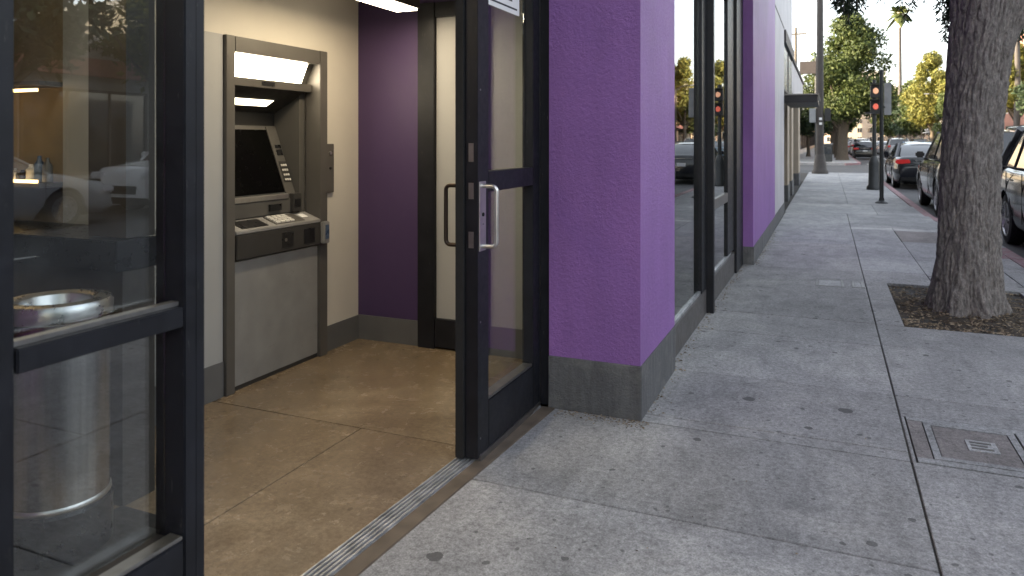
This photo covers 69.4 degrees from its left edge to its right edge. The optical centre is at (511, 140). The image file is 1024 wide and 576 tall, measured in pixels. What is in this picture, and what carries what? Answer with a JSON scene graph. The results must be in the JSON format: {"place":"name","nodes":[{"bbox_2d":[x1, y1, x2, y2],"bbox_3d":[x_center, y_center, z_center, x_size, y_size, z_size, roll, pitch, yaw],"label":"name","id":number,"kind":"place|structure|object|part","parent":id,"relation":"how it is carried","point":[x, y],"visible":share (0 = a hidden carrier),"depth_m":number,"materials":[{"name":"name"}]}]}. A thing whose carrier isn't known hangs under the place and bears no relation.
{"place":"outdoors","nodes":[
{"label":"outdoors","id":0,"kind":"place"},
{"bbox_2d":[113,339,547,575],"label":"lobby floor","id":1,"kind":"structure","parent":0,"point":[309,464],"depth_m":3.29,"materials":[{"name":"brown tile"}]},
{"bbox_2d":[14,220,155,505],"bbox_3d":[-2.675,0.877,3.454,2.765,1.005,0.350,0,0,23],"label":"service counter","id":2,"kind":"object","parent":1,"relation":"on","point":[50,256],"visible":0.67,"depth_m":2.85,"materials":[{"name":"black plastic"}]},
{"bbox_2d":[88,0,154,237],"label":"column","id":3,"kind":"structure","parent":2,"relation":"on","point":[121,118],"depth_m":2.85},
{"bbox_2d":[14,505,155,575],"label":"door mat","id":4,"kind":"object","parent":1,"relation":"on","point":[132,527],"depth_m":2.50,"materials":[{"name":"black rubber"}]},
{"bbox_2d":[14,289,113,569],"bbox_3d":[-1.543,0.949,2.509,0.340,0.838,0.340,0,0,23],"label":"waste bin","id":5,"kind":"object","parent":4,"relation":"on","point":[63,499],"visible":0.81,"depth_m":2.38,"materials":[{"name":"silver metal"}]},
{"bbox_2d":[155,22,223,425],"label":"lobby wall","id":6,"kind":"structure","parent":1,"relation":"on","point":[213,229],"depth_m":3.92,"materials":[{"name":"beige paint"}]},
{"bbox_2d":[155,0,358,351],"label":"lobby wall","id":7,"kind":"structure","parent":1,"relation":"on","point":[330,27],"depth_m":4.93,"materials":[{"name":"beige paint"}]},
{"bbox_2d":[14,0,87,224],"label":"display shelf","id":8,"kind":"object","parent":7,"relation":"attached to","point":[51,79],"visible":0.62,"depth_m":3.54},
{"bbox_2d":[14,168,18,178],"bbox_3d":[-2.371,0.162,3.526,0.044,0.062,0.043,0,0,23],"label":"bottle","id":9,"kind":"object","parent":8,"relation":"on","point":[16,171],"visible":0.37,"depth_m":3.51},
{"bbox_2d":[17,170,25,179],"bbox_3d":[-2.318,0.165,3.503,0.044,0.055,0.043,0,0,23],"label":"bottle","id":10,"kind":"object","parent":8,"relation":"on","point":[22,175],"visible":0.58,"depth_m":3.49,"materials":[{"name":"black plastic"}]},
{"bbox_2d":[26,164,33,179],"bbox_3d":[-2.264,0.152,3.480,0.044,0.082,0.043,0,0,23],"label":"bottle","id":11,"kind":"object","parent":8,"relation":"on","point":[30,172],"visible":0.58,"depth_m":3.46,"materials":[{"name":"white plastic"}]},
{"bbox_2d":[34,156,43,181],"bbox_3d":[-2.211,0.131,3.457,0.044,0.123,0.043,0,0,23],"label":"bottle","id":12,"kind":"object","parent":8,"relation":"on","point":[38,163],"visible":0.72,"depth_m":3.44,"materials":[{"name":"blue plastic"}]},
{"bbox_2d":[42,158,52,182],"bbox_3d":[-2.158,0.136,3.435,0.044,0.114,0.043,0,0,23],"label":"bottle","id":13,"kind":"object","parent":8,"relation":"on","point":[47,171],"visible":1,"depth_m":3.42,"materials":[{"name":"glass"}]},
{"bbox_2d":[327,144,333,192],"bbox_3d":[-1.196,0.180,4.853,0.025,0.320,0.080,0,0,23],"label":"access plate","id":14,"kind":"object","parent":7,"relation":"attached to","point":[330,168],"visible":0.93,"depth_m":4.85,"materials":[{"name":"grey metal"}]},
{"bbox_2d":[223,34,328,396],"bbox_3d":[-1.567,0.403,4.471,0.523,1.955,0.876,0,0,23],"label":"cash machine","id":15,"kind":"object","parent":1,"relation":"on","point":[275,231],"visible":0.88,"depth_m":4.45,"materials":[{"name":"grey metal"}]},
{"bbox_2d":[262,81,274,86],"bbox_3d":[-1.443,-0.336,4.375,0.006,0.025,0.110,0,0,23],"label":"sensor window","id":16,"kind":"structure","parent":15,"relation":"in","point":[271,84],"depth_m":4.37,"materials":[{"name":"black plastic"}]},
{"bbox_2d":[276,149,282,154],"bbox_3d":[-1.484,0.073,4.724,0.018,0.036,0.050,0,0,23],"label":"camera window","id":17,"kind":"structure","parent":15,"relation":"in","point":[279,151],"depth_m":4.72,"materials":[{"name":"black glass"}]},
{"bbox_2d":[282,231,293,247],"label":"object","id":18,"kind":"structure","parent":15,"relation":"in","point":[289,235],"depth_m":4.42,"materials":[{"name":"black plastic"}]},
{"bbox_2d":[304,227,314,243],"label":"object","id":19,"kind":"structure","parent":15,"relation":"in","point":[309,234],"depth_m":4.60,"materials":[{"name":"black plastic"}]},
{"bbox_2d":[358,1,417,345],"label":"back wall","id":20,"kind":"structure","parent":1,"relation":"on","point":[387,175],"depth_m":5.07,"materials":[{"name":"purple paint"}]},
{"bbox_2d":[301,406,554,575],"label":"threshold","id":21,"kind":"object","parent":1,"relation":"on","point":[358,553],"visible":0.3,"depth_m":2.72,"materials":[{"name":"metal"}]},
{"bbox_2d":[490,0,521,358],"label":"back wall","id":22,"kind":"structure","parent":1,"relation":"on","point":[506,153],"depth_m":4.72,"materials":[{"name":"beige paint"}]},
{"bbox_2d":[418,1,490,355],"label":"door","id":23,"kind":"structure","parent":22,"relation":"attached to","point":[436,161],"depth_m":4.91,"materials":[{"name":"black metal"}]},
{"bbox_2d":[420,0,454,2],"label":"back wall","id":24,"kind":"structure","parent":0,"point":[427,1],"depth_m":4.94,"materials":[{"name":"paint"}]},
{"bbox_2d":[359,172,1023,575],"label":"sidewalk","id":25,"kind":"structure","parent":0,"point":[717,468],"depth_m":3.27,"materials":[{"name":"concrete"}]},
{"bbox_2d":[522,236,985,553],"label":"pavement litter","id":26,"kind":"object","parent":25,"relation":"on","point":[664,387],"visible":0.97,"depth_m":3.76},
{"bbox_2d":[784,30,819,201],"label":"beige shop building","id":27,"kind":"structure","parent":25,"relation":"on","point":[796,99],"depth_m":17.20,"materials":[{"name":"grey paint"}]},
{"bbox_2d":[809,0,830,173],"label":"lamp post","id":28,"kind":"object","parent":25,"relation":"on","point":[819,115],"visible":0.98,"depth_m":30.99,"materials":[{"name":"grey metal"}]},
{"bbox_2d":[815,279,843,286],"bbox_3d":[3.080,1.377,7.166,0.250,0.005,0.360,0,0,23],"label":"utility cover","id":29,"kind":"object","parent":25,"relation":"on","point":[829,282],"visible":1,"depth_m":7.17,"materials":[{"name":"concrete"}]},
{"bbox_2d":[851,281,864,287],"bbox_3d":[3.311,1.377,7.078,0.105,0.005,0.300,0,0,23],"label":"utility cover","id":30,"kind":"object","parent":25,"relation":"on","point":[857,284],"visible":1,"depth_m":7.07,"materials":[{"name":"concrete"}]},
{"bbox_2d":[866,80,879,189],"bbox_3d":[10.203,-0.170,20.814,0.400,3.100,0.497,0,0,23],"label":"signal post","id":31,"kind":"object","parent":25,"relation":"on","point":[873,178],"visible":0.84,"depth_m":20.75,"materials":[{"name":"black metal"}]},
{"bbox_2d":[865,70,890,203],"bbox_3d":[8.112,-0.095,16.380,0.520,2.950,0.260,0,0,23],"label":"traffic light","id":32,"kind":"object","parent":25,"relation":"on","point":[885,98],"visible":1,"depth_m":16.32,"materials":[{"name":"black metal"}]},
{"bbox_2d":[888,286,1023,336],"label":"tree pit soil","id":33,"kind":"object","parent":25,"relation":"on","point":[966,319],"visible":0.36,"depth_m":5.82,"materials":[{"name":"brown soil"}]},
{"bbox_2d":[826,0,1023,319],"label":"plane tree","id":34,"kind":"object","parent":33,"relation":"in","point":[983,38],"visible":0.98,"depth_m":5.84,"materials":[{"name":"grey plant"}]},
{"bbox_2d":[922,422,1023,472],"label":"utility cover","id":35,"kind":"object","parent":25,"relation":"on","point":[980,447],"visible":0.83,"depth_m":3.32,"materials":[{"name":"concrete"}]},
{"bbox_2d":[1016,434,1023,447],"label":"utility cover","id":36,"kind":"object","parent":25,"relation":"on","point":[1020,437],"visible":0.5,"depth_m":3.42,"materials":[{"name":"concrete"}]},
{"bbox_2d":[824,133,829,142],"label":"end building","id":37,"kind":"structure","parent":0,"point":[827,138],"depth_m":240.97,"materials":[{"name":"beige paint"}]},
{"bbox_2d":[800,165,859,172],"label":"cross street","id":38,"kind":"structure","parent":0,"point":[834,168],"depth_m":38.53,"materials":[{"name":"grey asphalt"}]},
{"bbox_2d":[800,147,860,164],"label":"sidewalk","id":39,"kind":"structure","parent":0,"point":[804,160],"depth_m":49.28,"materials":[{"name":"concrete"}]},
{"bbox_2d":[792,27,806,63],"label":"utility pole","id":40,"kind":"object","parent":39,"relation":"on","point":[795,48],"visible":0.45,"depth_m":57.37,"materials":[{"name":"brown wood"}]},
{"bbox_2d":[800,58,816,154],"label":"pole sign","id":41,"kind":"object","parent":39,"relation":"on","point":[807,67],"visible":0.59,"depth_m":49.44,"materials":[{"name":"grey metal"}]},
{"bbox_2d":[800,92,835,156],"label":"street tree","id":42,"kind":"object","parent":39,"relation":"on","point":[807,128],"visible":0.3,"depth_m":64.37,"materials":[{"name":"green plant"}]},
{"bbox_2d":[824,143,832,161],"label":"newspaper box","id":43,"kind":"object","parent":39,"relation":"on","point":[828,151],"visible":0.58,"depth_m":46.88,"materials":[{"name":"black paint"}]},
{"bbox_2d":[824,147,830,153],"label":"door","id":44,"kind":"structure","parent":43,"relation":"in","point":[827,150],"depth_m":46.89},
{"bbox_2d":[824,58,856,157],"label":"street tree","id":45,"kind":"object","parent":39,"relation":"on","point":[837,125],"visible":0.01,"depth_m":59.82,"materials":[{"name":"brown plant"}]},
{"bbox_2d":[832,125,856,154],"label":"street tree","id":46,"kind":"object","parent":39,"relation":"on","point":[834,140],"visible":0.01,"depth_m":74.10,"materials":[{"name":"brown plant"}]},
{"bbox_2d":[832,114,860,154],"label":"street tree","id":47,"kind":"object","parent":39,"relation":"on","point":[854,124],"visible":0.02,"depth_m":66.56,"materials":[{"name":"green plant"}]},
{"bbox_2d":[800,11,903,159],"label":"street tree","id":48,"kind":"object","parent":39,"relation":"on","point":[854,47],"visible":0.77,"depth_m":51.71,"materials":[{"name":"green plant"}]},
{"bbox_2d":[792,0,949,91],"label":"sky","id":49,"kind":"structure","parent":0,"point":[923,37],"materials":[{"name":"white"}]},
{"bbox_2d":[849,153,1023,257],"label":"road","id":50,"kind":"structure","parent":0,"point":[909,191],"depth_m":21.04,"materials":[{"name":"grey asphalt"}]},
{"bbox_2d":[849,138,869,155],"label":"parked car","id":51,"kind":"object","parent":50,"relation":"on","point":[854,140],"visible":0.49,"depth_m":72.92,"materials":[{"name":"grey paint"}]},
{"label":"rear window","id":52,"kind":"part","parent":51,"relation":"part of","materials":[{"name":"grey glass"}]},
{"bbox_2d":[851,141,876,158],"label":"parked car","id":53,"kind":"object","parent":50,"relation":"on","point":[861,148],"visible":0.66,"depth_m":59.80,"materials":[{"name":"black paint"}]},
{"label":"rear window","id":54,"kind":"part","parent":53,"relation":"part of","materials":[{"name":"black glass"}]},
{"bbox_2d":[884,137,909,157],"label":"parked car","id":55,"kind":"object","parent":50,"relation":"on","point":[889,145],"visible":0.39,"depth_m":64.42,"materials":[{"name":"silver metal"}]},
{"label":"rear window","id":56,"kind":"part","parent":55,"relation":"part of","materials":[{"name":"grey glass"}]},
{"bbox_2d":[884,142,930,187],"bbox_3d":[13.560,0.775,24.623,2.047,1.450,4.773,0,0,23],"label":"parked car","id":57,"kind":"object","parent":50,"relation":"on","point":[902,163],"visible":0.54,"depth_m":23.25,"materials":[{"name":"black paint"}]},
{"bbox_3d":[13.015,0.316,23.348,1.416,0.362,0.830,0,0,23],"label":"rear window","id":58,"kind":"part","parent":57,"relation":"part of","materials":[{"name":"grey glass"}]},
{"bbox_2d":[910,138,926,141],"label":"parked car","id":59,"kind":"object","parent":50,"relation":"on","point":[918,140],"visible":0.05,"depth_m":88.05,"materials":[{"name":"white paint"}]},
{"bbox_2d":[915,126,1023,215],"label":"parked car","id":60,"kind":"object","parent":50,"relation":"on","point":[928,179],"visible":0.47,"depth_m":15.73,"materials":[{"name":"grey paint"}]},
{"bbox_3d":[9.317,0.111,16.312,0.182,0.541,1.403,0,0,23],"label":"side window","id":61,"kind":"part","parent":60,"relation":"part of","materials":[{"name":"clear glass"}]},
{"bbox_3d":[8.843,0.111,15.203,0.182,0.541,0.890,0,0,23],"label":"side window","id":62,"kind":"part","parent":60,"relation":"part of","materials":[{"name":"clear glass"}]},
{"bbox_3d":[9.067,0.129,13.807,1.486,0.568,0.440,0,0,23],"label":"rear window","id":63,"kind":"part","parent":60,"relation":"part of","materials":[{"name":"grey glass"}]},
{"bbox_2d":[1001,126,1023,243],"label":"parked car","id":64,"kind":"object","parent":50,"relation":"on","point":[1012,197],"visible":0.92,"depth_m":10.57,"materials":[{"name":"black paint"}]},
{"bbox_3d":[7.468,0.111,10.943,0.182,0.541,0.696,0,0,23],"label":"side window","id":65,"kind":"part","parent":64,"relation":"part of","materials":[{"name":"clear glass"}]},
{"bbox_3d":[7.132,0.111,10.159,0.182,0.541,0.890,0,0,23],"label":"side window","id":66,"kind":"part","parent":64,"relation":"part of","materials":[{"name":"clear glass"}]},
{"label":"opposite sidewalk","id":67,"kind":"structure","parent":0,"visible":0},
{"bbox_2d":[848,70,885,140],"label":"end building","id":68,"kind":"structure","parent":67,"relation":"on","point":[863,129],"depth_m":257.59,"materials":[{"name":"beige paint"}]},
{"bbox_2d":[870,117,884,135],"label":"street tree","id":69,"kind":"object","parent":67,"relation":"on","point":[877,129],"visible":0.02,"depth_m":182.46,"materials":[{"name":"green plant"}]},
{"bbox_2d":[876,116,892,137],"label":"street tree","id":70,"kind":"object","parent":67,"relation":"on","point":[877,123],"visible":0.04,"depth_m":162.10,"materials":[{"name":"green plant"}]},
{"bbox_2d":[879,87,902,136],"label":"street tree","id":71,"kind":"object","parent":67,"relation":"on","point":[887,129],"visible":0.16,"depth_m":144.81,"materials":[{"name":"green plant"}]},
{"bbox_2d":[888,92,908,138],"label":"street tree","id":72,"kind":"object","parent":67,"relation":"on","point":[895,128],"visible":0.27,"depth_m":129.06,"materials":[{"name":"green plant"}]},
{"bbox_2d":[884,5,913,137],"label":"palm tree","id":73,"kind":"object","parent":67,"relation":"on","point":[897,15],"visible":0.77,"depth_m":134.78,"materials":[{"name":"green palm leaves"},{"name":"bark"}]},
{"bbox_2d":[896,79,927,138],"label":"street tree","id":74,"kind":"object","parent":67,"relation":"on","point":[908,126],"visible":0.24,"depth_m":116.03,"materials":[{"name":"green plant"}]},
{"bbox_2d":[898,50,945,140],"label":"street tree","id":75,"kind":"object","parent":67,"relation":"on","point":[922,108],"visible":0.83,"depth_m":96.34,"materials":[{"name":"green plant"}]},
{"bbox_2d":[931,89,943,135],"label":"street tree","id":76,"kind":"object","parent":67,"relation":"on","point":[938,117],"visible":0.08,"depth_m":80.08,"materials":[{"name":"green plant"}]},
{"bbox_2d":[1006,43,1023,119],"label":"street tree","id":77,"kind":"object","parent":67,"relation":"on","point":[1011,100],"visible":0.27,"depth_m":54.98,"materials":[{"name":"green plant"}]},
{"bbox_2d":[1009,80,1023,115],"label":"street tree","id":78,"kind":"object","parent":67,"relation":"on","point":[1019,92],"visible":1,"depth_m":47.13,"materials":[{"name":"green plant"}]},
{"bbox_2d":[1013,40,1020,129],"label":"palm tree","id":79,"kind":"object","parent":67,"relation":"on","point":[1016,119],"depth_m":54.56,"materials":[{"name":"plant"}]},
{"bbox_3d":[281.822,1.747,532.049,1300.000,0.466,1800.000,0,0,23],"label":"ground","id":80,"kind":"structure","parent":0,"visible":0},
{"bbox_2d":[0,0,791,575],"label":"purple building","id":81,"kind":"structure","parent":80,"relation":"on","point":[648,176],"depth_m":3.71,"materials":[{"name":"paint"}]},
{"bbox_2d":[444,0,540,460],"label":"door leaf","id":82,"kind":"structure","parent":81,"relation":"in","point":[485,416],"depth_m":3.20,"materials":[{"name":"black metal"}]},
{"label":"lobby ceiling","id":83,"kind":"structure","parent":81,"relation":"attached to","visible":0},
{"bbox_2d":[358,0,419,11],"bbox_3d":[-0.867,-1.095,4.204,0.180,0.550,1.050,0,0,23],"label":"ceiling light","id":84,"kind":"object","parent":83,"relation":"hanging from","point":[402,5],"visible":1,"depth_m":4.51,"materials":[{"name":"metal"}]},
{"bbox_2d":[800,108,806,153],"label":"building","id":85,"kind":"structure","parent":80,"relation":"on","point":[803,144],"depth_m":84.27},
{"bbox_2d":[800,135,802,148],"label":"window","id":86,"kind":"structure","parent":85,"relation":"in","point":[801,137],"depth_m":78.51,"materials":[{"name":"black glass"}]},
{"bbox_2d":[810,137,812,148],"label":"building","id":87,"kind":"structure","parent":80,"relation":"on","point":[811,142],"depth_m":126.09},
{"bbox_2d":[884,87,895,140],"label":"opposite building","id":88,"kind":"structure","parent":80,"relation":"on","point":[886,138],"depth_m":201.52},
{"bbox_2d":[895,135,911,140],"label":"opposite building","id":89,"kind":"structure","parent":80,"relation":"on","point":[909,137],"depth_m":147.45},
{"bbox_2d":[912,129,929,140],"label":"opposite building","id":90,"kind":"structure","parent":80,"relation":"on","point":[926,135],"depth_m":122.03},
{"bbox_2d":[1004,34,1023,129],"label":"opposite building","id":91,"kind":"structure","parent":80,"relation":"on","point":[1008,121],"depth_m":65.19,"materials":[{"name":"brick"}]}
]}

